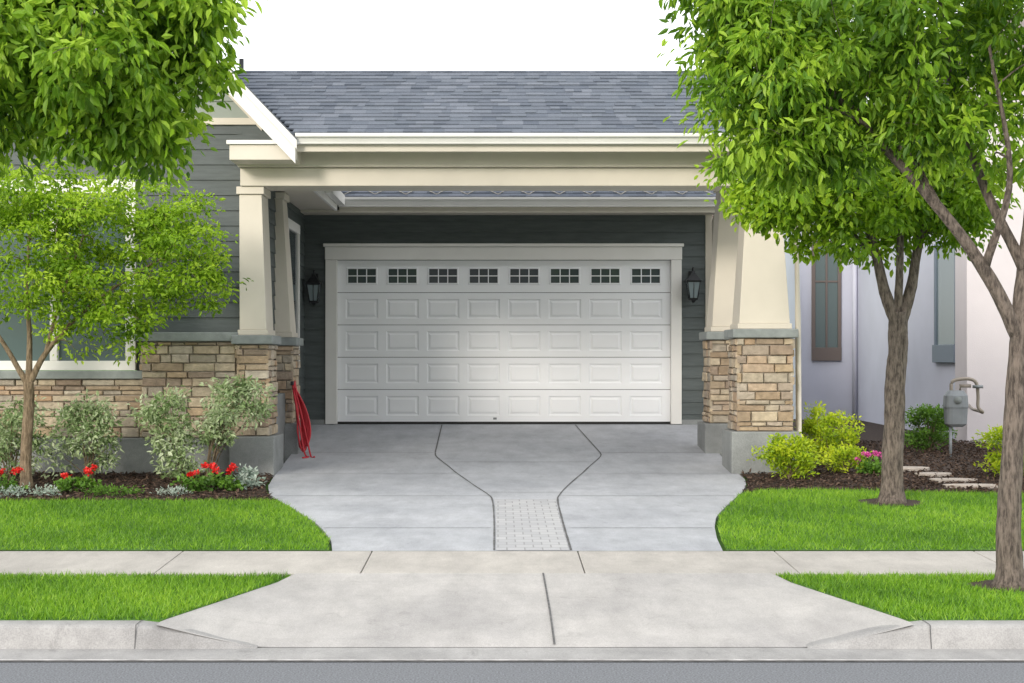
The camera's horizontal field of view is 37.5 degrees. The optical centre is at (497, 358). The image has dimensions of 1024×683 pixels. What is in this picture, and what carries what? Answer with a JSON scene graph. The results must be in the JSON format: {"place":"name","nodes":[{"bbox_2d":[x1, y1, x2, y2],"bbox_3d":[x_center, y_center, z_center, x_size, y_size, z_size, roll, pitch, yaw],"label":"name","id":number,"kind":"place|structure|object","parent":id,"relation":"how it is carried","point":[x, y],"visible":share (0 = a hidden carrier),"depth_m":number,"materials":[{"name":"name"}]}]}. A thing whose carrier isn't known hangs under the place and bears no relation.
{"place":"outdoors","nodes":[
{"label":"outdoors","id":0,"kind":"place"},
{"bbox_2d":[0,569,292,621],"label":"lawn","id":1,"kind":"structure","parent":0,"point":[154,619],"depth_m":9.50,"materials":[{"name":"plant"}]},
{"bbox_2d":[0,0,267,195],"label":"deciduous tree","id":2,"kind":"object","parent":1,"relation":"on","point":[110,102],"visible":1,"depth_m":9.95,"materials":[{"name":"green plant"}]},
{"bbox_2d":[0,496,330,549],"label":"lawn","id":3,"kind":"structure","parent":0,"point":[136,548],"depth_m":12.76,"materials":[{"name":"green plant"}]},
{"bbox_2d":[0,470,275,500],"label":"mulch bed","id":4,"kind":"object","parent":3,"relation":"on","point":[158,487],"visible":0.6,"depth_m":15.77,"materials":[{"name":"wood"}]},
{"bbox_2d":[0,395,52,480],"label":"variegated shrub","id":5,"kind":"object","parent":4,"relation":"on","point":[8,433],"visible":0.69,"depth_m":16.52,"materials":[{"name":"green plant"}]},
{"bbox_2d":[37,389,125,479],"bbox_3d":[-4.514,0.861,16.576,0.978,1.057,0.867,0,0,28],"label":"variegated shrub","id":6,"kind":"object","parent":4,"relation":"on","point":[96,437],"visible":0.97,"depth_m":16.49,"materials":[{"name":"green plant"}]},
{"bbox_2d":[0,155,252,487],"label":"ornamental tree","id":7,"kind":"object","parent":4,"relation":"on","point":[63,264],"visible":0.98,"depth_m":15.83,"materials":[{"name":"green plant"}]},
{"bbox_2d":[126,383,211,479],"bbox_3d":[-3.586,0.830,16.511,0.899,1.118,0.746,0,0,27],"label":"variegated shrub","id":8,"kind":"object","parent":4,"relation":"on","point":[152,415],"visible":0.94,"depth_m":16.40,"materials":[{"name":"green plant"}]},
{"bbox_2d":[170,462,220,492],"bbox_3d":[-3.111,1.265,15.568,0.555,0.390,0.409,0,0,0],"label":"red geranium","id":9,"kind":"object","parent":4,"relation":"on","point":[201,483],"visible":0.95,"depth_m":15.55,"materials":[{"name":"green plant"}]},
{"bbox_2d":[189,373,276,476],"bbox_3d":[-2.920,0.776,16.607,0.975,1.225,0.830,0,0,0],"label":"variegated shrub","id":10,"kind":"object","parent":4,"relation":"on","point":[218,421],"visible":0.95,"depth_m":16.54,"materials":[{"name":"green plant"}]},
{"bbox_2d":[224,83,295,163],"bbox_3d":[-4.235,-4.367,16.905,3.930,4.370,0.050,0,0,0],"label":"rake board","id":11,"kind":"object","parent":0,"point":[267,126],"visible":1,"depth_m":16.88,"materials":[{"name":"wood"}]},
{"bbox_2d":[268,191,304,389],"bbox_3d":[-2.846,-0.925,19.875,0.028,2.750,4.510,0,0,0],"label":"wing side siding","id":12,"kind":"object","parent":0,"point":[296,215],"visible":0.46,"depth_m":21.40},
{"bbox_2d":[276,191,332,209],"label":"wing side soffit","id":13,"kind":"structure","parent":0,"point":[306,200],"depth_m":20.38,"materials":[{"name":"wood"}]},
{"bbox_2d":[304,215,325,424],"bbox_3d":[-2.690,-0.625,22.126,0.320,3.250,0.028,0,0,0],"label":"garage siding","id":14,"kind":"object","parent":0,"point":[314,316],"visible":0.85,"depth_m":22.12,"materials":[{"name":"grey wood"}]},
{"bbox_2d":[325,260,337,423],"bbox_3d":[-2.445,-0.237,22.135,0.170,2.405,0.110,0,0,0],"label":"door trim","id":15,"kind":"structure","parent":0,"point":[331,341],"depth_m":22.08,"materials":[{"name":"wood"}]},
{"bbox_2d":[325,205,680,242],"bbox_3d":[0.080,-1.960,22.126,5.220,0.580,0.028,0,0,0],"label":"garage siding top","id":16,"kind":"object","parent":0,"point":[503,228],"visible":0.69,"depth_m":22.12,"materials":[{"name":"grey wood"}]},
{"bbox_2d":[268,424,745,550],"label":"driveway","id":17,"kind":"structure","parent":0,"point":[524,461],"depth_m":16.43,"materials":[{"name":"concrete"}]},
{"bbox_2d":[290,381,314,458],"bbox_3d":[-2.459,0.766,18.922,0.213,0.970,0.492,0,0,-34],"label":"garden hose","id":18,"kind":"object","parent":17,"relation":"on","point":[304,428],"visible":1,"depth_m":18.95,"materials":[{"name":"red"}]},
{"bbox_2d":[494,499,568,549],"bbox_3d":[0.268,1.450,13.375,0.615,0.094,3.250,0,0,0],"label":"paver strip","id":19,"kind":"object","parent":17,"relation":"on","point":[528,524],"visible":1,"depth_m":13.13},
{"bbox_2d":[0,551,1023,575],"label":"sidewalk","id":20,"kind":"structure","parent":0,"point":[294,562],"depth_m":11.20,"materials":[{"name":"concrete"}]},
{"bbox_2d":[0,662,1023,682],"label":"road","id":21,"kind":"structure","parent":0,"point":[511,672],"depth_m":8.16,"materials":[{"name":"grey asphalt"}]},
{"bbox_2d":[0,647,1023,660],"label":"gutter pan","id":22,"kind":"object","parent":21,"relation":"on","point":[532,653],"visible":1,"depth_m":8.63,"materials":[{"name":"concrete"}]},
{"bbox_2d":[0,659,1023,659],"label":"gutter lip","id":23,"kind":"object","parent":22,"relation":"on","point":[511,659],"visible":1,"depth_m":8.47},
{"bbox_2d":[156,573,912,646],"bbox_3d":[0.215,1.606,9.755,4.410,0.152,1.950,0,0,0],"label":"driveway apron","id":24,"kind":"object","parent":22,"relation":"on","point":[512,610],"visible":1,"depth_m":9.52,"materials":[{"name":"concrete"}]},
{"bbox_2d":[275,425,735,643],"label":"driveway joints","id":25,"kind":"object","parent":24,"relation":"on","point":[569,544],"visible":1,"depth_m":15.30,"materials":[{"name":"concrete"}]},
{"bbox_2d":[0,661,1023,661],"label":"gutter seam","id":26,"kind":"object","parent":21,"relation":"on","point":[511,661],"visible":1,"depth_m":8.43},
{"bbox_2d":[0,370,1023,552],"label":"ground terrain","id":27,"kind":"structure","parent":0,"point":[716,530],"depth_m":11.99,"materials":[{"name":"green plant"}]},
{"bbox_2d":[0,438,228,472],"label":"foundation","id":28,"kind":"object","parent":27,"relation":"on","point":[136,456],"visible":0.24,"depth_m":17.44,"materials":[{"name":"concrete"}]},
{"bbox_2d":[0,379,142,437],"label":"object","id":29,"kind":"object","parent":28,"relation":"on","point":[81,395],"visible":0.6,"depth_m":17.54,"materials":[{"name":"stone"}]},
{"bbox_2d":[0,371,142,378],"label":"window sill","id":30,"kind":"structure","parent":29,"relation":"on","point":[80,375],"depth_m":17.46,"materials":[{"name":"stone"}]},
{"bbox_2d":[0,361,136,369],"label":"frame bottom","id":31,"kind":"object","parent":30,"relation":"on","point":[71,365],"visible":0.84,"depth_m":17.55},
{"bbox_2d":[0,194,124,360],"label":"glass","id":32,"kind":"object","parent":31,"relation":"on","point":[15,339],"visible":0.33,"depth_m":17.62,"materials":[{"name":"grey glass"}]},
{"bbox_2d":[0,342,235,437],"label":"wainscot stones","id":33,"kind":"object","parent":28,"relation":"on","point":[180,355],"visible":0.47,"depth_m":17.44,"materials":[{"name":"beige stone"}]},
{"bbox_2d":[0,620,257,648],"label":"kerb","id":34,"kind":"structure","parent":27,"relation":"on","point":[67,634],"depth_m":8.77,"materials":[{"name":"concrete"}]},
{"bbox_2d":[137,341,142,370],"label":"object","id":35,"kind":"object","parent":27,"relation":"on","point":[138,364],"visible":0.14,"depth_m":17.61,"materials":[{"name":"grey"}]},
{"bbox_2d":[0,180,135,193],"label":"trim","id":36,"kind":"structure","parent":35,"relation":"attached to","point":[102,189],"depth_m":17.55,"materials":[{"name":"wood"}]},
{"bbox_2d":[3,129,135,179],"bbox_3d":[-5.710,-2.400,17.596,2.980,0.640,0.028,0,0,0],"label":"front siding over window","id":37,"kind":"object","parent":36,"relation":"on","point":[16,162],"visible":0.1,"depth_m":17.59,"materials":[{"name":"wood"}]},
{"bbox_2d":[143,341,238,437],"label":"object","id":38,"kind":"object","parent":27,"relation":"on","point":[187,371],"visible":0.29,"depth_m":17.46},
{"bbox_2d":[134,332,237,340],"bbox_3d":[-3.599,-0.248,17.490,1.203,0.104,0.220,0,0,0],"label":"cap","id":39,"kind":"object","parent":38,"relation":"on","point":[190,336],"visible":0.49,"depth_m":17.38,"materials":[{"name":"stone"}]},
{"bbox_2d":[136,125,241,331],"bbox_3d":[-3.605,-1.510,17.596,1.230,2.420,0.028,0,0,0],"label":"front siding","id":40,"kind":"object","parent":39,"relation":"on","point":[217,173],"visible":0.38,"depth_m":17.59,"materials":[{"name":"grey wood"}]},
{"bbox_2d":[229,433,282,476],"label":"plinth","id":41,"kind":"structure","parent":27,"relation":"on","point":[264,453],"depth_m":17.31,"materials":[{"name":"concrete"}]},
{"bbox_2d":[239,344,273,435],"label":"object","id":42,"kind":"object","parent":41,"relation":"on","point":[258,379],"visible":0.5,"depth_m":17.41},
{"bbox_2d":[231,335,280,344],"bbox_3d":[-2.830,-0.213,17.690,0.480,0.103,0.720,0,0,0],"label":"cap","id":43,"kind":"object","parent":42,"relation":"on","point":[258,339],"visible":0.9,"depth_m":17.33,"materials":[{"name":"stone"}]},
{"bbox_2d":[236,187,274,334],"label":"column front","id":44,"kind":"structure","parent":43,"relation":"on","point":[264,192],"depth_m":17.45,"materials":[{"name":"wood"}]},
{"bbox_2d":[239,194,272,329],"bbox_3d":[-2.837,-1.115,17.690,0.325,1.569,0.550,0,0,0],"label":"shaft","id":45,"kind":"object","parent":44,"relation":"on","point":[256,311],"visible":0.89,"depth_m":17.45,"materials":[{"name":"beige paint"}]},
{"bbox_2d":[235,345,277,435],"bbox_3d":[-2.830,0.368,17.691,0.426,1.054,0.664,0,0,0],"label":"stone veneer","id":46,"kind":"object","parent":42,"relation":"attached to","point":[269,430],"visible":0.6,"depth_m":17.38,"materials":[{"name":"stone"}]},
{"bbox_2d":[285,422,300,461],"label":"plinth","id":47,"kind":"structure","parent":27,"relation":"on","point":[291,442],"depth_m":19.08,"materials":[{"name":"concrete"}]},
{"bbox_2d":[277,355,296,423],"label":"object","id":48,"kind":"object","parent":47,"relation":"on","point":[286,386],"visible":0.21,"depth_m":19.18,"materials":[{"name":"stone"}]},
{"bbox_2d":[276,346,300,422],"bbox_3d":[-2.810,0.334,19.436,0.462,0.984,0.614,0,0,0],"label":"stone veneer","id":49,"kind":"object","parent":48,"relation":"attached to","point":[289,372],"visible":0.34,"depth_m":19.15,"materials":[{"name":"stone"}]},
{"bbox_2d":[277,337,302,345],"bbox_3d":[-2.810,-0.213,19.435,0.520,0.103,0.670,0,0,0],"label":"cap","id":50,"kind":"object","parent":48,"relation":"on","point":[290,341],"visible":0.5,"depth_m":19.10,"materials":[{"name":"stone"}]},
{"bbox_2d":[275,192,297,337],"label":"column trim","id":51,"kind":"structure","parent":50,"relation":"on","point":[284,196],"depth_m":19.22,"materials":[{"name":"wood"}]},
{"bbox_2d":[274,199,295,332],"bbox_3d":[-2.818,-1.181,19.435,0.364,1.699,0.500,0,0,0],"label":"shaft","id":52,"kind":"object","parent":51,"relation":"on","point":[284,311],"visible":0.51,"depth_m":19.22,"materials":[{"name":"paint"}]},
{"bbox_2d":[697,421,728,455],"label":"plinth","id":53,"kind":"structure","parent":27,"relation":"on","point":[709,437],"depth_m":19.15,"materials":[{"name":"concrete"}]},
{"bbox_2d":[706,344,728,422],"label":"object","id":54,"kind":"object","parent":53,"relation":"on","point":[717,375],"visible":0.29,"depth_m":19.25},
{"bbox_2d":[702,340,730,422],"bbox_3d":[3.030,0.296,19.529,0.706,1.059,0.665,0,0,0],"label":"stone veneer","id":55,"kind":"object","parent":54,"relation":"on","point":[717,403],"visible":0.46,"depth_m":19.22,"materials":[{"name":"stone"}]},
{"bbox_2d":[699,332,728,339],"bbox_3d":[3.030,-0.288,19.530,0.760,0.103,0.720,0,0,0],"label":"cap","id":56,"kind":"object","parent":55,"relation":"on","point":[711,335],"visible":0.46,"depth_m":19.17,"materials":[{"name":"stone"}]},
{"bbox_2d":[705,191,729,331],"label":"column trim","id":57,"kind":"structure","parent":56,"relation":"on","point":[714,329],"depth_m":19.23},
{"bbox_2d":[706,191,738,326],"bbox_3d":[3.030,-1.283,19.530,0.589,1.754,0.550,0,0,0],"label":"shaft","id":58,"kind":"object","parent":57,"relation":"on","point":[722,275],"visible":0.37,"depth_m":19.29,"materials":[{"name":"beige paint"}]},
{"bbox_2d":[722,429,800,476],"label":"plinth","id":59,"kind":"structure","parent":27,"relation":"on","point":[737,447],"depth_m":17.43,"materials":[{"name":"concrete"}]},
{"bbox_2d":[731,338,790,429],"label":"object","id":60,"kind":"object","parent":59,"relation":"on","point":[762,391],"visible":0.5,"depth_m":17.53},
{"bbox_2d":[728,338,794,430],"bbox_3d":[3.099,0.306,17.810,0.706,1.079,0.664,0,0,0],"label":"stone veneer","id":61,"kind":"object","parent":60,"relation":"on","point":[778,346],"visible":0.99,"depth_m":17.50,"materials":[{"name":"beige stone"}]},
{"bbox_2d":[724,329,798,338],"bbox_3d":[3.100,-0.288,17.810,0.760,0.103,0.720,0,0,0],"label":"cap","id":62,"kind":"object","parent":61,"relation":"on","point":[759,333],"visible":0.93,"depth_m":17.45,"materials":[{"name":"stone"}]},
{"bbox_2d":[730,323,791,328],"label":"column base trim","id":63,"kind":"structure","parent":62,"relation":"on","point":[762,326],"depth_m":17.52,"materials":[{"name":"wood"}]},
{"bbox_2d":[240,168,737,190],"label":"beam","id":64,"kind":"structure","parent":63,"relation":"on","point":[475,179],"depth_m":17.42,"materials":[{"name":"beige wood"}]},
{"bbox_2d":[238,152,730,167],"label":"beam","id":65,"kind":"structure","parent":64,"relation":"on","point":[500,159],"depth_m":17.36,"materials":[{"name":"beige wood"}]},
{"bbox_2d":[229,145,300,165],"bbox_3d":[-2.643,-2.315,17.260,0.755,0.170,0.620,0,0,0],"label":"eave return","id":66,"kind":"object","parent":65,"relation":"on","point":[258,155],"visible":0.67,"depth_m":16.95,"materials":[{"name":"wood"}]},
{"bbox_2d":[732,204,789,323],"bbox_3d":[3.100,-1.153,17.810,0.589,1.494,0.549,0,0,0],"label":"shaft","id":67,"kind":"object","parent":63,"relation":"on","point":[760,293],"visible":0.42,"depth_m":17.56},
{"bbox_2d":[784,211,855,419],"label":"set back wall","id":68,"kind":"structure","parent":27,"relation":"on","point":[828,384],"depth_m":30.80,"materials":[{"name":"white paint"}]},
{"bbox_2d":[811,347,841,360],"bbox_3d":[6.700,-0.085,30.760,0.600,0.270,0.080,0,0,0],"label":"frame","id":69,"kind":"object","parent":68,"relation":"attached to","point":[826,353],"visible":1,"depth_m":30.72,"materials":[{"name":"wood"}]},
{"bbox_2d":[815,246,837,346],"bbox_3d":[6.700,-1.275,30.780,0.460,2.110,0.020,0,0,0],"label":"glass","id":70,"kind":"object","parent":69,"relation":"on","point":[820,307],"visible":0.64,"depth_m":30.77,"materials":[{"name":"grey"}]},
{"bbox_2d":[740,467,1023,493],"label":"mulch bed","id":71,"kind":"object","parent":27,"relation":"on","point":[907,475],"visible":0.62,"depth_m":16.43,"materials":[{"name":"wood"}]},
{"bbox_2d":[746,431,834,478],"bbox_3d":[3.283,1.112,16.830,0.974,0.613,0.715,0,0,0],"label":"golden shrub","id":72,"kind":"object","parent":71,"relation":"on","point":[783,453],"visible":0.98,"depth_m":16.75,"materials":[{"name":"plant"}]},
{"bbox_2d":[819,441,873,472],"bbox_3d":[4.073,1.172,17.502,0.674,0.439,0.545,0,0,0],"label":"golden shrub","id":73,"kind":"object","parent":71,"relation":"on","point":[842,464],"visible":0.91,"depth_m":17.44,"materials":[{"name":"plant"}]},
{"bbox_2d":[971,424,1023,475],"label":"golden shrub","id":74,"kind":"object","parent":71,"relation":"on","point":[994,459],"visible":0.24,"depth_m":16.91,"materials":[{"name":"plant"}]},
{"bbox_2d":[856,83,954,438],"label":"side wall","id":75,"kind":"structure","parent":27,"relation":"on","point":[928,380],"depth_m":27.16,"materials":[{"name":"white paint"}]},
{"bbox_2d":[852,244,856,416],"bbox_3d":[7.260,-1.050,30.700,0.092,4.500,0.092,0,0,17],"label":"downspout","id":76,"kind":"object","parent":75,"relation":"attached to","point":[854,339],"visible":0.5,"depth_m":30.66,"materials":[{"name":"white paint"}]},
{"bbox_2d":[932,344,954,362],"bbox_3d":[7.295,-0.075,24.600,0.090,0.290,1.200,0,0,0],"label":"frame","id":77,"kind":"object","parent":75,"relation":"attached to","point":[943,353],"visible":0.76,"depth_m":24.54,"materials":[{"name":"grey"}]},
{"bbox_2d":[937,245,953,344],"bbox_3d":[7.319,-1.025,24.600,0.022,1.610,1.060,0,0,0],"label":"glass","id":78,"kind":"object","parent":77,"relation":"on","point":[945,301],"visible":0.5,"depth_m":24.63,"materials":[{"name":"grey"}]},
{"bbox_2d":[792,419,1023,471],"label":"mulch bed","id":79,"kind":"object","parent":27,"relation":"on","point":[873,432],"visible":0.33,"depth_m":21.81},
{"bbox_2d":[793,400,864,466],"bbox_3d":[4.012,0.927,18.407,0.894,0.836,0.841,0,0,0],"label":"golden shrub","id":80,"kind":"object","parent":79,"relation":"on","point":[823,431],"visible":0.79,"depth_m":18.30,"materials":[{"name":"plant"}]},
{"bbox_2d":[804,439,1023,471],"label":"mulch chips","id":81,"kind":"object","parent":79,"relation":"on","point":[909,457],"visible":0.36,"depth_m":19.99,"materials":[{"name":"wood"}]},
{"bbox_2d":[904,403,957,452],"bbox_3d":[5.982,0.969,20.995,0.819,0.709,0.810,0,0,0],"label":"green shrub","id":82,"kind":"object","parent":79,"relation":"on","point":[938,429],"visible":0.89,"depth_m":20.89,"materials":[{"name":"green plant"}]},
{"bbox_2d":[943,377,983,455],"bbox_3d":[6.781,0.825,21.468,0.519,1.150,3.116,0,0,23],"label":"gas meter","id":83,"kind":"object","parent":79,"relation":"on","point":[956,405],"visible":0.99,"depth_m":20.12,"materials":[{"name":"metal"}]},
{"bbox_2d":[806,620,1023,648],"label":"kerb","id":84,"kind":"structure","parent":27,"relation":"on","point":[977,634],"depth_m":8.77,"materials":[{"name":"concrete"}]},
{"bbox_2d":[955,70,1023,442],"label":"front block","id":85,"kind":"structure","parent":27,"relation":"on","point":[982,338],"depth_m":23.00,"materials":[{"name":"paint"}]},
{"bbox_3d":[0.090,-0.375,25.250,5.980,3.750,5.700,0,0,0],"label":"garage","id":86,"kind":"object","parent":27,"relation":"on","visible":0},
{"bbox_2d":[325,247,681,259],"bbox_3d":[0.080,-1.536,22.133,5.230,0.187,0.115,0,0,0],"label":"door trim head","id":87,"kind":"object","parent":86,"relation":"attached to","point":[503,253],"depth_m":22.07},
{"bbox_2d":[323,243,683,246],"bbox_3d":[0.080,-1.657,22.122,5.280,0.047,0.135,0,0,0],"label":"door trim cap","id":88,"kind":"object","parent":87,"relation":"on","point":[503,244],"visible":1,"depth_m":22.06,"materials":[{"name":"wood"}]},
{"bbox_2d":[338,260,669,389],"bbox_3d":[0.087,-0.237,22.201,4.890,2.405,0.038,0,0,0],"label":"backing","id":89,"kind":"object","parent":86,"relation":"attached to","point":[503,292],"visible":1,"depth_m":22.18,"materials":[{"name":"grey paint"}]},
{"bbox_2d":[338,261,669,421],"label":"panels","id":90,"kind":"object","parent":89,"relation":"attached to","point":[503,324],"visible":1,"depth_m":22.16,"materials":[{"name":"paint"}]},
{"bbox_2d":[348,269,659,282],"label":"windows","id":91,"kind":"structure","parent":90,"relation":"attached to","point":[494,279],"depth_m":22.17,"materials":[{"name":"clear glass"}]},
{"bbox_2d":[338,422,669,423],"bbox_3d":[0.087,0.949,22.168,4.890,0.033,0.024,0,0,0],"label":"bottom seal","id":92,"kind":"object","parent":89,"relation":"attached to","point":[503,422],"visible":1,"depth_m":22.16,"materials":[{"name":"rubber"}]},
{"bbox_2d":[300,210,713,214],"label":"soffit","id":93,"kind":"structure","parent":86,"relation":"attached to","point":[318,212],"depth_m":21.88,"materials":[{"name":"wood"}]},
{"bbox_2d":[339,207,714,212],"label":"fascia","id":94,"kind":"structure","parent":93,"relation":"attached to","point":[526,209],"depth_m":21.63,"materials":[{"name":"wood"}]},
{"bbox_2d":[339,197,715,206],"bbox_3d":[0.485,-2.235,21.565,5.530,0.130,0.130,0,0,0],"label":"gutter","id":95,"kind":"object","parent":94,"relation":"attached to","point":[525,202],"visible":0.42,"depth_m":21.54,"materials":[{"name":"white metal"}]},
{"bbox_3d":[-1.335,-3.388,25.990,9.330,2.205,8.820,0,0,0],"label":"rear roof deck","id":96,"kind":"object","parent":86,"relation":"on","visible":0},
{"bbox_2d":[231,70,296,139],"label":"gable roof","id":97,"kind":"structure","parent":96,"relation":"on","point":[268,109],"depth_m":16.86,"materials":[{"name":"grey"}]},
{"bbox_2d":[297,144,746,151],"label":"front fascia","id":98,"kind":"structure","parent":97,"relation":"attached to","point":[500,148],"depth_m":17.00,"materials":[{"name":"beige wood"}]},
{"bbox_2d":[295,133,749,143],"bbox_3d":[0.790,-2.465,16.935,6.120,0.110,0.130,0,0,0],"label":"front gutter","id":99,"kind":"object","parent":98,"relation":"attached to","point":[490,138],"visible":0.65,"depth_m":16.91,"materials":[{"name":"beige metal"}]},
{"bbox_2d":[341,191,715,196],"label":"roof shingles","id":100,"kind":"object","parent":96,"relation":"on","point":[523,194],"visible":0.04,"depth_m":21.62,"materials":[{"name":"grey"}]},
{"bbox_2d":[218,0,1023,100],"label":"sky","id":101,"kind":"structure","parent":0,"point":[288,35],"materials":[{"name":"white"}]},
{"bbox_2d":[670,260,681,423],"bbox_3d":[2.612,-0.237,22.135,0.155,2.405,0.110,0,0,0],"label":"door trim","id":102,"kind":"structure","parent":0,"point":[675,341],"depth_m":22.08,"materials":[{"name":"wood"}]},
{"bbox_2d":[681,215,704,419],"bbox_3d":[2.895,-0.625,22.126,0.410,3.250,0.028,0,0,0],"label":"garage siding","id":103,"kind":"object","parent":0,"point":[693,255],"visible":0.64,"depth_m":22.12,"materials":[{"name":"grey wood"}]},
{"bbox_2d":[716,486,1023,550],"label":"lawn","id":104,"kind":"structure","parent":0,"point":[898,536],"depth_m":12.94,"materials":[{"name":"green plant"}]},
{"bbox_2d":[858,498,922,505],"bbox_3d":[3.830,1.402,14.700,0.624,0.018,0.620,0,0,0],"label":"mulch ring","id":105,"kind":"object","parent":104,"relation":"on","point":[908,503],"visible":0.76,"depth_m":14.67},
{"bbox_2d":[694,10,1023,503],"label":"deciduous tree","id":106,"kind":"object","parent":105,"relation":"on","point":[888,214],"visible":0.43,"depth_m":14.54,"materials":[{"name":"green plant"}]},
{"bbox_2d":[776,568,1023,620],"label":"lawn","id":107,"kind":"structure","parent":0,"point":[873,608],"depth_m":9.54,"materials":[{"name":"plant"}]},
{"bbox_2d":[968,580,1023,592],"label":"mulch ring","id":108,"kind":"object","parent":107,"relation":"on","point":[987,583],"visible":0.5,"depth_m":10.28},
{"bbox_2d":[656,0,1023,589],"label":"deciduous tree","id":109,"kind":"object","parent":108,"relation":"on","point":[787,76],"visible":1,"depth_m":9.95,"materials":[{"name":"green plant"}]},
{"bbox_3d":[0.660,-2.416,18.650,5.880,0.027,3.100,0,0,0],"label":"portico","id":110,"kind":"object","parent":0,"visible":0},
{"bbox_2d":[794,227,807,452],"bbox_3d":[3.587,-0.611,17.482,0.120,3.571,0.623,0,0,-12],"label":"downspout","id":111,"kind":"object","parent":110,"relation":"attached to","point":[798,354],"visible":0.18,"depth_m":17.72,"materials":[{"name":"metal"}]},
{"bbox_3d":[0.180,-3.045,18.710,7.360,1.080,3.580,0,0,0],"label":"front roof deck","id":112,"kind":"object","parent":110,"relation":"on","visible":0},
{"bbox_2d":[233,71,739,133],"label":"front roof shingles","id":113,"kind":"object","parent":112,"relation":"on","point":[463,102],"visible":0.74,"depth_m":17.86,"materials":[{"name":"grey"}]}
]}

